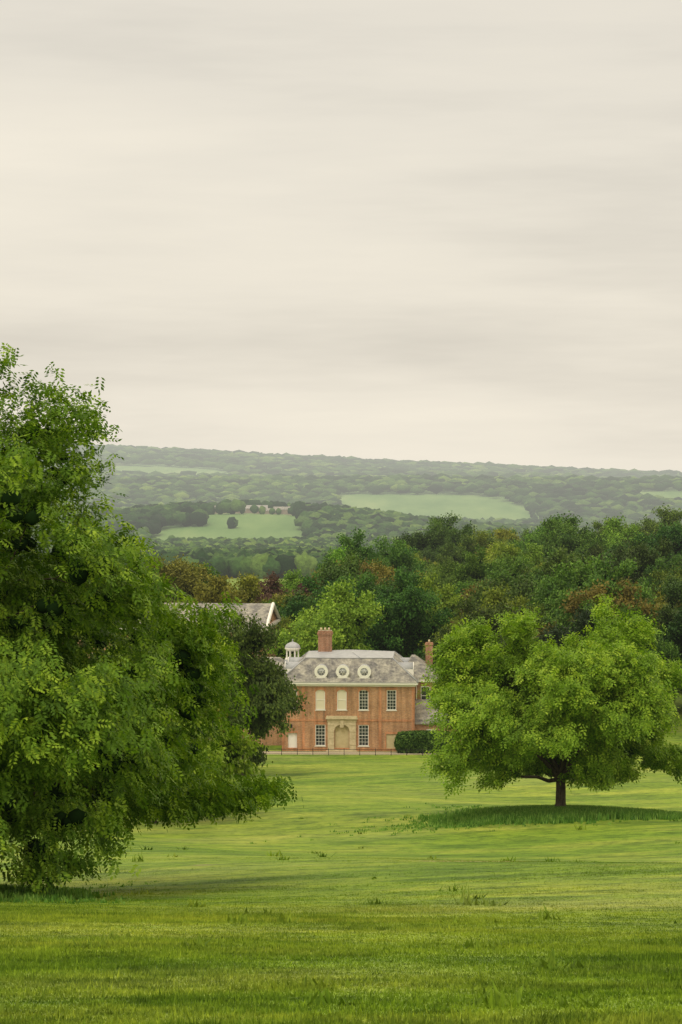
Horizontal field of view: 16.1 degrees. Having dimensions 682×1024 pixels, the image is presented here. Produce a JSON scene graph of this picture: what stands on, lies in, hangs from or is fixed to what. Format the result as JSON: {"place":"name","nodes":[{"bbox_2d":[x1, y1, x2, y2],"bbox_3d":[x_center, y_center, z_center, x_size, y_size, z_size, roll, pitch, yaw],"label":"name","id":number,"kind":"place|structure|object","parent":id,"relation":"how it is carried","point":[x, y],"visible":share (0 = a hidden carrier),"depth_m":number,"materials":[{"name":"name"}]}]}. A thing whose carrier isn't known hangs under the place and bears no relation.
{"place":"outdoors","nodes":[
{"label":"outdoors","id":0,"kind":"place"},
{"bbox_2d":[77,750,434,754],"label":"gravel path","id":1,"kind":"structure","parent":0,"point":[357,753],"depth_m":288.66,"materials":[{"name":"beige gravel"}]},
{"bbox_2d":[0,463,681,1023],"bbox_3d":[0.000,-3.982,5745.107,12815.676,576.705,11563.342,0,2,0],"label":"ground","id":2,"kind":"structure","parent":0,"point":[344,793],"depth_m":139.44,"materials":[{"name":"green plant"}]},
{"bbox_2d":[0,880,188,903],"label":"long grass","id":3,"kind":"structure","parent":2,"relation":"on","point":[11,893],"depth_m":70.53,"materials":[{"name":"green plant"}]},
{"bbox_2d":[0,343,303,895],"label":"tree","id":4,"kind":"object","parent":2,"relation":"on","point":[64,693],"visible":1,"depth_m":73.99,"materials":[{"name":"green plant"}]},
{"bbox_2d":[128,634,227,773],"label":"tree","id":5,"kind":"object","parent":2,"relation":"on","point":[217,711],"depth_m":218.12,"materials":[{"name":"green plant"}]},
{"bbox_2d":[78,602,280,661],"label":"building wall","id":6,"kind":"structure","parent":2,"relation":"on","point":[272,607],"depth_m":344.80,"materials":[{"name":"white paint"}]},
{"bbox_2d":[138,603,276,627],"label":"roof","id":7,"kind":"structure","parent":6,"relation":"attached to","point":[261,610],"depth_m":343.40,"materials":[{"name":"grey tile"}]},
{"bbox_2d":[95,593,267,823],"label":"lime tree","id":8,"kind":"object","parent":2,"relation":"on","point":[246,747],"visible":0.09,"depth_m":173.14,"materials":[{"name":"green plant"}]},
{"bbox_2d":[151,554,211,602],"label":"bronze tree","id":9,"kind":"object","parent":2,"relation":"on","point":[183,581],"visible":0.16,"depth_m":421.56,"materials":[{"name":"green plant"}]},
{"bbox_2d":[191,560,223,584],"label":"sycamore tree","id":10,"kind":"object","parent":2,"relation":"on","point":[210,568],"depth_m":441.63,"materials":[{"name":"green plant"}]},
{"bbox_2d":[192,574,280,615],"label":"tree","id":11,"kind":"object","parent":2,"relation":"on","point":[206,593],"visible":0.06,"depth_m":371.63,"materials":[{"name":"green plant"}]},
{"bbox_2d":[188,601,310,775],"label":"oak tree","id":12,"kind":"object","parent":2,"relation":"on","point":[274,700],"visible":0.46,"depth_m":243.43,"materials":[{"name":"green plant"}]},
{"bbox_2d":[215,509,290,514],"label":"farm barn wall","id":13,"kind":"structure","parent":2,"relation":"on","point":[285,512],"depth_m":3336.10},
{"bbox_2d":[245,505,267,510],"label":"farm barn roof","id":14,"kind":"structure","parent":13,"relation":"on","point":[249,506],"depth_m":3353.07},
{"bbox_2d":[266,507,289,510],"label":"farm slate","id":15,"kind":"object","parent":13,"relation":"on","point":[281,508],"visible":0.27,"depth_m":3338.16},
{"bbox_2d":[78,748,429,755],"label":"fence","id":16,"kind":"object","parent":2,"relation":"on","point":[328,749],"visible":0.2,"depth_m":285.88,"materials":[{"name":"black"}]},
{"bbox_2d":[215,571,294,608],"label":"tree","id":17,"kind":"object","parent":2,"relation":"on","point":[249,583],"visible":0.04,"depth_m":382.03,"materials":[{"name":"green plant"}]},
{"bbox_2d":[253,570,292,602],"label":"copper tree","id":18,"kind":"object","parent":2,"relation":"on","point":[270,587],"visible":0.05,"depth_m":423.07,"materials":[{"name":"brown plant"}]},
{"bbox_2d":[276,615,294,658],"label":"tree","id":19,"kind":"object","parent":2,"relation":"on","point":[286,621],"visible":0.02,"depth_m":359.74,"materials":[{"name":"green plant"}]},
{"bbox_2d":[277,566,310,592],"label":"lime tree","id":20,"kind":"object","parent":2,"relation":"on","point":[292,581],"visible":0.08,"depth_m":435.61,"materials":[{"name":"green plant"}]},
{"bbox_2d":[292,581,312,595],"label":"copper tree","id":21,"kind":"object","parent":2,"relation":"on","point":[301,586],"visible":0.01,"depth_m":405.26,"materials":[{"name":"brown plant"}]},
{"bbox_2d":[263,571,378,633],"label":"oak tree","id":22,"kind":"object","parent":2,"relation":"on","point":[310,583],"visible":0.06,"depth_m":368.17,"materials":[{"name":"green plant"}]},
{"bbox_2d":[263,573,386,659],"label":"lime tree","id":23,"kind":"object","parent":2,"relation":"on","point":[342,620],"visible":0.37,"depth_m":324.04,"materials":[{"name":"green plant"}]},
{"bbox_2d":[0,815,681,1023],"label":"grass tufts","id":24,"kind":"object","parent":2,"relation":"on","point":[662,951],"visible":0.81,"depth_m":32.59,"materials":[{"name":"green plant"}]},
{"bbox_2d":[311,542,371,584],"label":"lime tree","id":25,"kind":"object","parent":2,"relation":"on","point":[339,553],"visible":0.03,"depth_m":470.35,"materials":[{"name":"green plant"}]},
{"bbox_2d":[3,442,681,578],"bbox_3d":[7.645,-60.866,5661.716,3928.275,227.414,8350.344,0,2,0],"label":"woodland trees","id":26,"kind":"object","parent":2,"relation":"on","point":[307,489],"visible":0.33,"depth_m":5088.01,"materials":[{"name":"green plant"}]},
{"bbox_2d":[301,559,388,597],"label":"bronze tree","id":27,"kind":"object","parent":2,"relation":"on","point":[364,567],"depth_m":393.84,"materials":[{"name":"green plant"}]},
{"bbox_2d":[288,584,407,656],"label":"oak tree","id":28,"kind":"object","parent":2,"relation":"on","point":[310,603],"visible":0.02,"depth_m":357.36,"materials":[{"name":"green plant"}]},
{"bbox_2d":[282,550,420,609],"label":"oak tree","id":29,"kind":"object","parent":2,"relation":"on","point":[331,571],"visible":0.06,"depth_m":372.22,"materials":[{"name":"green plant"}]},
{"bbox_2d":[315,527,430,573],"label":"beech tree","id":30,"kind":"object","parent":2,"relation":"on","point":[399,556],"visible":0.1,"depth_m":480.09,"materials":[{"name":"green plant"}]},
{"bbox_2d":[360,558,395,585],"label":"bronze tree","id":31,"kind":"object","parent":2,"relation":"on","point":[385,571],"visible":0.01,"depth_m":431.61,"materials":[{"name":"green plant"}]},
{"bbox_2d":[305,564,454,659],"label":"beech tree","id":32,"kind":"object","parent":2,"relation":"on","point":[406,614],"visible":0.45,"depth_m":344.05,"materials":[{"name":"green plant"}]},
{"bbox_2d":[362,555,408,586],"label":"beech tree","id":33,"kind":"object","parent":2,"relation":"on","point":[381,563],"depth_m":453.76,"materials":[{"name":"green plant"}]},
{"bbox_2d":[388,541,428,572],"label":"beech tree","id":34,"kind":"object","parent":2,"relation":"on","point":[411,550],"visible":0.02,"depth_m":530.15,"materials":[{"name":"green plant"}]},
{"bbox_2d":[403,544,424,569],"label":"lime tree","id":35,"kind":"object","parent":2,"relation":"on","point":[416,555],"visible":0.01,"depth_m":569.24,"materials":[{"name":"green plant"}]},
{"bbox_2d":[391,527,447,565],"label":"oak tree","id":36,"kind":"object","parent":2,"relation":"on","point":[434,540],"visible":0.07,"depth_m":629.32,"materials":[{"name":"green plant"}]},
{"bbox_2d":[394,730,454,753],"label":"hedge","id":37,"kind":"object","parent":2,"relation":"on","point":[415,743],"visible":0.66,"depth_m":288.58,"materials":[{"name":"green plant"}]},
{"bbox_2d":[400,734,450,752],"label":"hedge foliage","id":38,"kind":"object","parent":37,"relation":"attached to","point":[401,749],"visible":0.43,"depth_m":288.68,"materials":[{"name":"green plant"}]},
{"bbox_2d":[397,570,467,687],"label":"lime tree","id":39,"kind":"object","parent":2,"relation":"on","point":[446,592],"visible":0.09,"depth_m":357.23,"materials":[{"name":"green plant"}]},
{"bbox_2d":[409,511,476,551],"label":"beech tree","id":40,"kind":"object","parent":2,"relation":"on","point":[453,536],"visible":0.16,"depth_m":652.72,"materials":[{"name":"green plant"}]},
{"bbox_2d":[420,557,475,600],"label":"beech tree","id":41,"kind":"object","parent":2,"relation":"on","point":[444,577],"visible":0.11,"depth_m":451.49,"materials":[{"name":"green plant"}]},
{"bbox_2d":[451,579,475,618],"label":"sycamore tree","id":42,"kind":"object","parent":2,"relation":"on","point":[460,586],"depth_m":434.34,"materials":[{"name":"green plant"}]},
{"bbox_2d":[449,579,491,625],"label":"bronze tree","id":43,"kind":"object","parent":2,"relation":"on","point":[469,589],"depth_m":387.05,"materials":[{"name":"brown plant"}]},
{"bbox_2d":[439,533,504,565],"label":"beech tree","id":44,"kind":"object","parent":2,"relation":"on","point":[456,554],"visible":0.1,"depth_m":596.14,"materials":[{"name":"green plant"}]},
{"bbox_2d":[418,580,536,683],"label":"lime tree","id":45,"kind":"object","parent":2,"relation":"on","point":[495,596],"visible":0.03,"depth_m":329.07,"materials":[{"name":"green plant"}]},
{"bbox_2d":[458,526,500,552],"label":"lime tree","id":46,"kind":"object","parent":2,"relation":"on","point":[481,538],"visible":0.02,"depth_m":637.30,"materials":[{"name":"green plant"}]},
{"bbox_2d":[420,594,549,698],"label":"oak tree","id":47,"kind":"object","parent":2,"relation":"on","point":[477,612],"visible":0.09,"depth_m":314.17,"materials":[{"name":"green plant"}]},
{"bbox_2d":[449,545,534,586],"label":"beech tree","id":48,"kind":"object","parent":2,"relation":"on","point":[475,564],"visible":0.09,"depth_m":453.29,"materials":[{"name":"green plant"}]},
{"bbox_2d":[454,563,531,616],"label":"beech tree","id":49,"kind":"object","parent":2,"relation":"on","point":[455,613],"depth_m":416.71,"materials":[{"name":"green plant"}]},
{"bbox_2d":[460,542,529,568],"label":"sycamore tree","id":50,"kind":"object","parent":2,"relation":"on","point":[510,550],"visible":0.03,"depth_m":470.74,"materials":[{"name":"green plant"}]},
{"bbox_2d":[481,537,519,562],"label":"lime tree","id":51,"kind":"object","parent":2,"relation":"on","point":[490,555],"visible":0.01,"depth_m":550.65,"materials":[{"name":"green plant"}]},
{"bbox_2d":[480,526,523,542],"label":"beech tree","id":52,"kind":"object","parent":2,"relation":"on","point":[500,529],"visible":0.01,"depth_m":711.60,"materials":[{"name":"green plant"}]},
{"bbox_2d":[491,527,521,541],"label":"tree","id":53,"kind":"object","parent":2,"relation":"on","point":[499,534],"visible":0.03,"depth_m":669.43,"materials":[{"name":"green plant"}]},
{"bbox_2d":[505,528,533,545],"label":"beech tree","id":54,"kind":"object","parent":2,"relation":"on","point":[524,534],"visible":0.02,"depth_m":609.47,"materials":[{"name":"green plant"}]},
{"bbox_2d":[463,547,578,594],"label":"beech tree","id":55,"kind":"object","parent":2,"relation":"on","point":[499,571],"visible":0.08,"depth_m":391.68,"materials":[{"name":"green plant"}]},
{"bbox_2d":[512,540,545,572],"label":"lime tree","id":56,"kind":"object","parent":2,"relation":"on","point":[535,555],"visible":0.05,"depth_m":472.95,"materials":[{"name":"green plant"}]},
{"bbox_2d":[499,513,562,553],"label":"lime tree","id":57,"kind":"object","parent":2,"relation":"on","point":[531,538],"visible":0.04,"depth_m":594.67,"materials":[{"name":"green plant"}]},
{"bbox_2d":[527,558,546,579],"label":"sycamore tree","id":58,"kind":"object","parent":2,"relation":"on","point":[537,566],"depth_m":433.00,"materials":[{"name":"green plant"}]},
{"bbox_2d":[531,601,553,633],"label":"sycamore tree","id":59,"kind":"object","parent":2,"relation":"on","point":[542,606],"visible":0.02,"depth_m":337.51,"materials":[{"name":"green plant"}]},
{"bbox_2d":[460,545,634,617],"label":"oak tree","id":60,"kind":"object","parent":2,"relation":"on","point":[522,589],"visible":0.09,"depth_m":364.87,"materials":[{"name":"green plant"}]},
{"bbox_2d":[416,593,681,806],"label":"ash tree","id":61,"kind":"object","parent":2,"relation":"on","point":[594,710],"visible":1,"depth_m":161.23,"materials":[{"name":"green plant"}]},
{"bbox_2d":[534,512,579,533],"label":"beech tree","id":62,"kind":"object","parent":2,"relation":"on","point":[557,519],"visible":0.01,"depth_m":702.08,"materials":[{"name":"green plant"}]},
{"bbox_2d":[532,604,601,661],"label":"yew tree","id":63,"kind":"object","parent":2,"relation":"on","point":[585,618],"visible":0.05,"depth_m":298.67,"materials":[{"name":"green plant"}]},
{"bbox_2d":[523,511,612,564],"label":"beech tree","id":64,"kind":"object","parent":2,"relation":"on","point":[566,535],"visible":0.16,"depth_m":521.29,"materials":[{"name":"green plant"}]},
{"bbox_2d":[533,576,658,645],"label":"bronze tree","id":65,"kind":"object","parent":2,"relation":"on","point":[627,592],"visible":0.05,"depth_m":323.30,"materials":[{"name":"leaf"},{"name":"bark"},{"name":"wood"}]},
{"bbox_2d":[588,544,613,561],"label":"oak tree","id":66,"kind":"object","parent":2,"relation":"on","point":[594,552],"visible":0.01,"depth_m":515.85,"materials":[{"name":"green plant"}]},
{"bbox_2d":[527,550,681,707],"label":"beech tree","id":67,"kind":"object","parent":2,"relation":"on","point":[555,588],"visible":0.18,"depth_m":330.42,"materials":[{"name":"green plant"}]},
{"bbox_2d":[549,596,680,695],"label":"beech tree","id":68,"kind":"object","parent":2,"relation":"on","point":[563,620],"visible":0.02,"depth_m":319.92,"materials":[{"name":"green plant"}]},
{"bbox_2d":[591,515,639,537],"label":"beech tree","id":69,"kind":"object","parent":2,"relation":"on","point":[597,525],"visible":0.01,"depth_m":672.39,"materials":[{"name":"green plant"}]},
{"bbox_2d":[588,515,647,548],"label":"lime tree","id":70,"kind":"object","parent":2,"relation":"on","point":[614,531],"visible":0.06,"depth_m":577.34,"materials":[{"name":"green plant"}]},
{"bbox_2d":[607,569,649,582],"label":"oak tree","id":71,"kind":"object","parent":2,"relation":"on","point":[627,576],"depth_m":429.76,"materials":[{"name":"green plant"}]},
{"bbox_2d":[600,520,681,567],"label":"oak tree","id":72,"kind":"object","parent":2,"relation":"on","point":[672,533],"visible":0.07,"depth_m":491.04,"materials":[{"name":"green plant"}]},
{"bbox_2d":[602,536,681,588],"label":"oak tree","id":73,"kind":"object","parent":2,"relation":"on","point":[642,555],"visible":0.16,"depth_m":425.25,"materials":[{"name":"green plant"}]},
{"bbox_2d":[607,541,681,576],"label":"oak tree","id":74,"kind":"object","parent":2,"relation":"on","point":[665,555],"visible":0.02,"depth_m":463.90,"materials":[{"name":"green plant"}]},
{"bbox_2d":[631,503,681,535],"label":"beech tree","id":75,"kind":"object","parent":2,"relation":"on","point":[650,526],"visible":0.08,"depth_m":644.07,"materials":[{"name":"green plant"}]},
{"bbox_2d":[637,552,681,601],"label":"beech tree","id":76,"kind":"object","parent":2,"relation":"on","point":[674,561],"visible":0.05,"depth_m":408.78,"materials":[{"name":"green plant"}]},
{"bbox_2d":[639,562,681,622],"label":"beech tree","id":77,"kind":"object","parent":2,"relation":"on","point":[663,575],"visible":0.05,"depth_m":391.62,"materials":[{"name":"green plant"}]},
{"bbox_2d":[643,572,681,617],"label":"oak tree","id":78,"kind":"object","parent":2,"relation":"on","point":[671,588],"visible":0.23,"depth_m":369.22,"materials":[{"name":"green plant"}]},
{"bbox_2d":[652,585,681,626],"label":"tree","id":79,"kind":"object","parent":2,"relation":"on","point":[659,602],"visible":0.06,"depth_m":381.58,"materials":[{"name":"green plant"}]},
{"bbox_2d":[653,602,681,702],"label":"oak tree","id":80,"kind":"object","parent":2,"relation":"on","point":[667,614],"visible":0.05,"depth_m":340.07,"materials":[{"name":"green plant"}]},
{"bbox_2d":[658,567,681,647],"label":"oak tree","id":81,"kind":"object","parent":2,"relation":"on","point":[674,632],"visible":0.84,"depth_m":333.04,"materials":[{"name":"green plant"}]},
{"bbox_2d":[0,0,681,471],"label":"sky","id":82,"kind":"structure","parent":0,"point":[416,230],"materials":[{"name":"white"}]},
{"bbox_2d":[243,648,455,751],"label":"house","id":83,"kind":"structure","parent":0,"point":[404,704],"depth_m":291.99,"materials":[{"name":"red brick"}]},
{"bbox_2d":[316,690,345,708],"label":"window blinds","id":84,"kind":"object","parent":83,"relation":"attached to","point":[341,699],"visible":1,"depth_m":292.13,"materials":[{"name":"beige fabric"}]},
{"bbox_2d":[282,686,414,750],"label":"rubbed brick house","id":85,"kind":"structure","parent":83,"relation":"attached to","point":[303,720],"depth_m":291.96,"materials":[{"name":"red brick"}]},
{"bbox_2d":[285,639,418,682],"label":"roof trim","id":86,"kind":"structure","parent":83,"relation":"attached to","point":[292,663],"depth_m":295.35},
{"bbox_2d":[314,710,396,746],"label":"window sills","id":87,"kind":"structure","parent":83,"relation":"attached to","point":[346,710],"depth_m":291.98,"materials":[{"name":"white stone"}]},
{"bbox_2d":[259,653,470,722],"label":"roof","id":88,"kind":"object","parent":83,"relation":"attached to","point":[389,670],"visible":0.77,"depth_m":293.40,"materials":[{"name":"grey tile"}]},
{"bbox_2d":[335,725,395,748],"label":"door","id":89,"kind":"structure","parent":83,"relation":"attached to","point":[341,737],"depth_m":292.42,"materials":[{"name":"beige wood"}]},
{"bbox_2d":[317,630,432,664],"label":"chimneys","id":90,"kind":"object","parent":83,"relation":"attached to","point":[324,640],"visible":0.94,"depth_m":300.08,"materials":[{"name":"red brick"}]},
{"bbox_2d":[250,803,681,843],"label":"long grass","id":91,"kind":"structure","parent":0,"point":[516,815],"depth_m":161.30,"materials":[{"name":"green plant"}]}
]}

